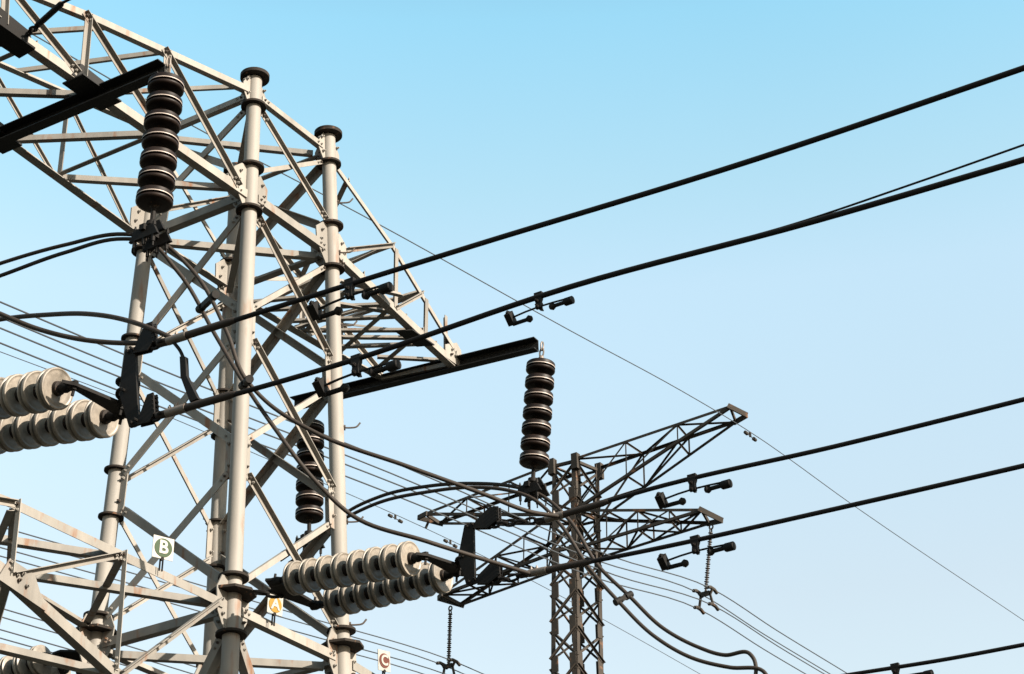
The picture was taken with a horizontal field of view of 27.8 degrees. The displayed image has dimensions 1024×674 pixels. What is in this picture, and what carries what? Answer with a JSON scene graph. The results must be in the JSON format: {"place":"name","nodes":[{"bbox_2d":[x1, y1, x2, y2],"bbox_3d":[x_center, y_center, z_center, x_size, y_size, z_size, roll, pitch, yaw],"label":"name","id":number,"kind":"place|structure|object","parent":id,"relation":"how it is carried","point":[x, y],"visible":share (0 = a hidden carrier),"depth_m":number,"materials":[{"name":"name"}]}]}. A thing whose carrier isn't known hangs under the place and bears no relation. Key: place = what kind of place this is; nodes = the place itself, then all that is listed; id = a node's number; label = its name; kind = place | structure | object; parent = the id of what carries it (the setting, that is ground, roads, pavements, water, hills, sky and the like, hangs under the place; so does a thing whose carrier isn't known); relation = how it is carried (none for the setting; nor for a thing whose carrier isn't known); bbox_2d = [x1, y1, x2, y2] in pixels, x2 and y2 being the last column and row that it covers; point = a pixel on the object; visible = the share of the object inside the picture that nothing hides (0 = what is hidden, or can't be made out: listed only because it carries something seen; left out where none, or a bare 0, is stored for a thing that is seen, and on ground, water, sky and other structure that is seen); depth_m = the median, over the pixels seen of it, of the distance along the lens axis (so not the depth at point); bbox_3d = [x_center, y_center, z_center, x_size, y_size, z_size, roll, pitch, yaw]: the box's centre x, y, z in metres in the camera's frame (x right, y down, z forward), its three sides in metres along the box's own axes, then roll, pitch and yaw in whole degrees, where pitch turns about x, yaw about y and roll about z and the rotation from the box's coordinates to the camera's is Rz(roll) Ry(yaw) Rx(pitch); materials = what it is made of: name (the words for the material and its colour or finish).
{"place":"outdoors","nodes":[
{"label":"outdoors","id":0,"kind":"place"},
{"bbox_2d":[0,0,1023,673],"label":"sky","id":1,"kind":"structure","parent":0,"point":[461,123],"materials":[{"name":"blue"}]},
{"label":"ground","id":2,"kind":"structure","parent":0,"visible":0},
{"bbox_2d":[0,0,538,673],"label":"transmission pylon","id":3,"kind":"object","parent":2,"relation":"on","point":[96,640],"visible":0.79,"depth_m":18.88,"materials":[{"name":"metal"}]},
{"bbox_2d":[0,645,80,673],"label":"tension insulator","id":4,"kind":"object","parent":3,"relation":"attached to","point":[10,665],"visible":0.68,"depth_m":18.07,"materials":[{"name":"grey ceramic"}]},
{"bbox_2d":[27,0,69,36],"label":"turnbuckle","id":5,"kind":"object","parent":3,"relation":"attached to","point":[49,14],"visible":1,"depth_m":16.97,"materials":[{"name":"black metal"}]},
{"bbox_2d":[0,321,167,453],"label":"tension insulator","id":6,"kind":"object","parent":3,"relation":"attached to","point":[38,409],"visible":1,"depth_m":13.48,"materials":[{"name":"grey ceramic"}]},
{"bbox_2d":[0,311,170,337],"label":"jumper cable","id":7,"kind":"object","parent":6,"relation":"attached to","point":[99,315],"visible":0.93,"depth_m":13.93,"materials":[{"name":"black rubber"}]},
{"bbox_2d":[155,156,1023,418],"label":"conductor","id":8,"kind":"object","parent":6,"relation":"attached to","point":[175,410],"visible":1,"depth_m":11.57,"materials":[{"name":"metal"}]},
{"bbox_2d":[312,353,401,397],"bbox_3d":[-0.921,0.198,12.328,0.584,0.201,0.126,-18,-33,27],"label":"vibration damper","id":9,"kind":"object","parent":8,"relation":"attached to","point":[320,386],"visible":1,"depth_m":12.34,"materials":[{"name":"black metal"}]},
{"bbox_2d":[504,291,574,326],"bbox_3d":[0.157,-0.185,11.753,0.428,0.154,0.092,-18,-33,27],"label":"vibration damper","id":10,"kind":"object","parent":8,"relation":"attached to","point":[510,318],"visible":1,"depth_m":11.76,"materials":[{"name":"black metal"}]},
{"bbox_2d":[764,144,1023,231],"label":"guard wire","id":11,"kind":"object","parent":8,"relation":"attached to","point":[931,177],"visible":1,"depth_m":10.68,"materials":[{"name":"black metal"}]},
{"bbox_2d":[156,65,1023,347],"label":"conductor","id":12,"kind":"object","parent":6,"relation":"attached to","point":[176,337],"visible":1,"depth_m":11.78,"materials":[{"name":"metal"}]},
{"bbox_2d":[0,311,193,345],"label":"jumper cable","id":13,"kind":"object","parent":12,"relation":"attached to","point":[66,336],"visible":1,"depth_m":13.79,"materials":[{"name":"black rubber"}]},
{"bbox_2d":[172,342,199,401],"bbox_3d":[-2.074,0.213,13.149,0.255,0.501,0.035,-18,-33,27],"label":"bundle strap","id":14,"kind":"object","parent":12,"relation":"attached to","point":[191,392],"visible":1,"depth_m":13.11,"materials":[{"name":"black metal"}]},
{"bbox_2d":[306,277,393,320],"bbox_3d":[-0.984,-0.265,12.623,0.584,0.201,0.126,-18,-33,27],"label":"vibration damper","id":15,"kind":"object","parent":12,"relation":"attached to","point":[314,309],"visible":1,"depth_m":12.64,"materials":[{"name":"black metal"}]},
{"bbox_2d":[129,56,183,261],"bbox_3d":[-2.901,-1.518,17.025,0.345,1.929,0.306,-18,-33,27],"label":"suspension insulator","id":16,"kind":"object","parent":3,"relation":"hanging from","point":[160,147],"visible":1,"depth_m":16.90,"materials":[{"name":"ceramic"}]},
{"bbox_2d":[0,232,560,518],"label":"jumper cable","id":17,"kind":"object","parent":16,"relation":"hanging from","point":[308,428],"visible":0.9,"depth_m":15.96,"materials":[{"name":"black rubber"}]},
{"bbox_2d":[195,290,219,313],"bbox_3d":[-2.435,-0.281,16.560,0.072,0.132,0.407,13,-32,-24],"label":"jumper spacer","id":18,"kind":"object","parent":17,"relation":"attached to","point":[203,305],"visible":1,"depth_m":16.54,"materials":[{"name":"grey metal"}]},
{"bbox_2d":[238,375,253,389],"bbox_3d":[-2.075,0.354,16.145,0.072,0.108,0.230,10,-31,-20],"label":"jumper spacer","id":19,"kind":"object","parent":17,"relation":"attached to","point":[243,383],"visible":0.97,"depth_m":16.06,"materials":[{"name":"grey metal"}]},
{"bbox_2d":[152,535,173,571],"bbox_3d":[-2.781,1.726,16.468,0.185,0.285,0.039,19,-35,-32],"label":"phase plate","id":20,"kind":"object","parent":3,"relation":"attached to","point":[162,549],"visible":1,"depth_m":16.48,"materials":[{"name":"white metal"}]},
{"bbox_2d":[267,594,282,625],"bbox_3d":[-2.007,2.311,17.488,0.038,0.265,0.165,-26,-37,37],"label":"phase plate","id":21,"kind":"object","parent":3,"relation":"attached to","point":[274,607],"visible":0.92,"depth_m":17.49,"materials":[{"name":"white metal"}]},
{"bbox_2d":[295,406,324,557],"bbox_3d":[-2.194,1.540,22.462,0.322,1.839,0.306,-18,-33,27],"label":"suspension insulator","id":22,"kind":"object","parent":3,"relation":"hanging from","point":[309,501],"visible":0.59,"depth_m":22.31,"materials":[{"name":"ceramic"}]},
{"bbox_2d":[281,485,767,673],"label":"jumper cable","id":23,"kind":"object","parent":22,"relation":"hanging from","point":[621,604],"visible":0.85,"depth_m":20.17,"materials":[{"name":"black rubber"}]},
{"bbox_2d":[378,649,389,673],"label":"phase plate","id":24,"kind":"object","parent":3,"relation":"attached to","point":[383,661],"visible":1,"depth_m":18.71,"materials":[{"name":"white metal"}]},
{"bbox_2d":[251,506,543,617],"bbox_3d":[-0.925,1.886,16.528,2.854,0.669,0.732,-18,-33,27],"label":"tension insulator","id":25,"kind":"object","parent":3,"relation":"attached to","point":[357,581],"visible":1,"depth_m":16.50,"materials":[{"name":"grey ceramic"}]},
{"bbox_2d":[0,237,530,575],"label":"jumper cable","id":26,"kind":"object","parent":25,"relation":"attached to","point":[323,489],"visible":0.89,"depth_m":15.94,"materials":[{"name":"black rubber"}]},
{"bbox_2d":[519,463,1023,578],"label":"conductor","id":27,"kind":"object","parent":25,"relation":"attached to","point":[537,571],"visible":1,"depth_m":14.82,"materials":[{"name":"metal"}]},
{"bbox_2d":[657,534,735,570],"bbox_3d":[1.345,1.545,15.081,0.597,0.205,0.128,-18,-33,27],"label":"vibration damper","id":28,"kind":"object","parent":27,"relation":"attached to","point":[663,560],"visible":1,"depth_m":15.09,"materials":[{"name":"black metal"}]},
{"bbox_2d":[536,397,1023,524],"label":"conductor","id":29,"kind":"object","parent":25,"relation":"attached to","point":[582,509],"visible":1,"depth_m":15.00,"materials":[{"name":"metal"}]},
{"bbox_2d":[654,473,732,508],"bbox_3d":[1.344,1.111,15.315,0.597,0.205,0.128,-18,-33,27],"label":"vibration damper","id":30,"kind":"object","parent":29,"relation":"attached to","point":[661,499],"visible":1,"depth_m":15.33,"materials":[{"name":"black metal"}]},
{"bbox_2d":[516,341,554,508],"bbox_3d":[0.253,0.871,21.214,0.442,1.830,0.306,-18,-33,27],"label":"suspension insulator","id":31,"kind":"object","parent":3,"relation":"hanging from","point":[537,416],"visible":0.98,"depth_m":21.12,"materials":[{"name":"ceramic"}]},
{"bbox_2d":[288,482,757,673],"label":"jumper cable","id":32,"kind":"object","parent":31,"relation":"hanging from","point":[632,598],"visible":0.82,"depth_m":20.25,"materials":[{"name":"black rubber"}]},
{"bbox_2d":[613,591,633,605],"bbox_3d":[1.066,2.501,19.813,0.221,0.176,0.072,12,-32,-23],"label":"jumper spacer","id":33,"kind":"object","parent":32,"relation":"attached to","point":[622,599],"visible":1,"depth_m":19.79,"materials":[{"name":"grey metal"}]},
{"bbox_3d":[0.853,3.631,19.825,2.778,0.428,1.074,-18,-33,27],"label":"tension insulator","id":34,"kind":"object","parent":3,"relation":"attached to","visible":0},
{"bbox_2d":[844,643,1023,673],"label":"conductor","id":35,"kind":"object","parent":34,"relation":"attached to","point":[956,657],"visible":1,"depth_m":17.94,"materials":[{"name":"metal"}]},
{"bbox_2d":[890,662,933,673],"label":"vibration damper","id":36,"kind":"object","parent":35,"relation":"attached to","point":[895,670],"visible":1,"depth_m":18.12,"materials":[{"name":"black metal"}]},
{"bbox_2d":[417,403,747,673],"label":"lattice pylon","id":37,"kind":"object","parent":2,"relation":"on","point":[576,596],"visible":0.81,"depth_m":53.75,"materials":[{"name":"metal"}]},
{"bbox_2d":[0,637,51,652],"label":"bundle wire","id":38,"kind":"object","parent":37,"relation":"attached to","point":[16,642],"visible":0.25,"depth_m":41.48,"materials":[{"name":"grey metal"}]},
{"bbox_2d":[0,629,126,665],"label":"bundle wire","id":39,"kind":"object","parent":37,"relation":"attached to","point":[45,642],"visible":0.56,"depth_m":41.50,"materials":[{"name":"grey metal"}]},
{"bbox_2d":[2,617,192,673],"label":"bundle wire","id":40,"kind":"object","parent":37,"relation":"attached to","point":[112,649],"visible":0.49,"depth_m":42.35,"materials":[{"name":"grey metal"}]},
{"bbox_2d":[4,609,195,666],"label":"bundle wire","id":41,"kind":"object","parent":37,"relation":"attached to","point":[43,621],"visible":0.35,"depth_m":41.63,"materials":[{"name":"grey metal"}]},
{"bbox_2d":[0,351,699,673],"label":"power line","id":42,"kind":"object","parent":37,"relation":"attached to","point":[351,495],"visible":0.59,"depth_m":55.58,"materials":[{"name":"grey metal"}]},
{"bbox_2d":[388,513,402,523],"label":"vibration damper","id":43,"kind":"object","parent":42,"relation":"attached to","point":[395,518],"visible":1,"depth_m":55.89,"materials":[{"name":"metal"}]},
{"bbox_2d":[443,539,457,547],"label":"vibration damper","id":44,"kind":"object","parent":42,"relation":"attached to","point":[450,542],"visible":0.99,"depth_m":57.95,"materials":[{"name":"metal"}]},
{"bbox_2d":[436,605,460,673],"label":"rod insulator","id":45,"kind":"object","parent":37,"relation":"hanging from","point":[448,665],"visible":1,"depth_m":54.73,"materials":[{"name":"grey"}]},
{"bbox_2d":[0,555,423,673],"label":"bundle wire","id":46,"kind":"object","parent":45,"relation":"attached to","point":[191,608],"visible":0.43,"depth_m":46.08,"materials":[{"name":"grey metal"}]},
{"bbox_2d":[0,547,444,673],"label":"bundle wire","id":47,"kind":"object","parent":45,"relation":"attached to","point":[149,588],"visible":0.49,"depth_m":44.77,"materials":[{"name":"grey metal"}]},
{"bbox_2d":[7,528,483,673],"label":"bundle wire","id":48,"kind":"object","parent":45,"relation":"attached to","point":[285,610],"visible":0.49,"depth_m":51.18,"materials":[{"name":"grey metal"}]},
{"bbox_2d":[72,556,463,673],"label":"bundle wire","id":49,"kind":"object","parent":45,"relation":"attached to","point":[307,624],"visible":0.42,"depth_m":51.66,"materials":[{"name":"grey metal"}]},
{"bbox_2d":[33,35,1023,620],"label":"earth wire","id":50,"kind":"object","parent":37,"relation":"attached to","point":[563,327],"visible":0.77,"depth_m":45.93,"materials":[{"name":"grey metal"}]},
{"bbox_2d":[743,430,756,441],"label":"vibration damper","id":51,"kind":"object","parent":50,"relation":"attached to","point":[745,432],"visible":1,"depth_m":52.62,"materials":[{"name":"metal"}]},
{"bbox_2d":[692,524,719,614],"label":"rod insulator","id":52,"kind":"object","parent":37,"relation":"hanging from","point":[705,593],"visible":0.84,"depth_m":51.23,"materials":[{"name":"grey metal"}]},
{"bbox_2d":[0,342,805,673],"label":"bundle wire","id":53,"kind":"object","parent":52,"relation":"attached to","point":[402,498],"visible":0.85,"depth_m":41.94,"materials":[{"name":"grey metal"}]},
{"bbox_2d":[0,327,823,673],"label":"bundle wire","id":54,"kind":"object","parent":52,"relation":"attached to","point":[412,491],"visible":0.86,"depth_m":41.07,"materials":[{"name":"grey metal"}]},
{"bbox_2d":[8,320,829,673],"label":"bundle wire","id":55,"kind":"object","parent":52,"relation":"attached to","point":[418,484],"visible":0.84,"depth_m":41.77,"materials":[{"name":"grey metal"}]},
{"bbox_2d":[0,301,846,672],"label":"bundle wire","id":56,"kind":"object","parent":52,"relation":"attached to","point":[432,479],"visible":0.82,"depth_m":42.58,"materials":[{"name":"grey metal"}]}
]}

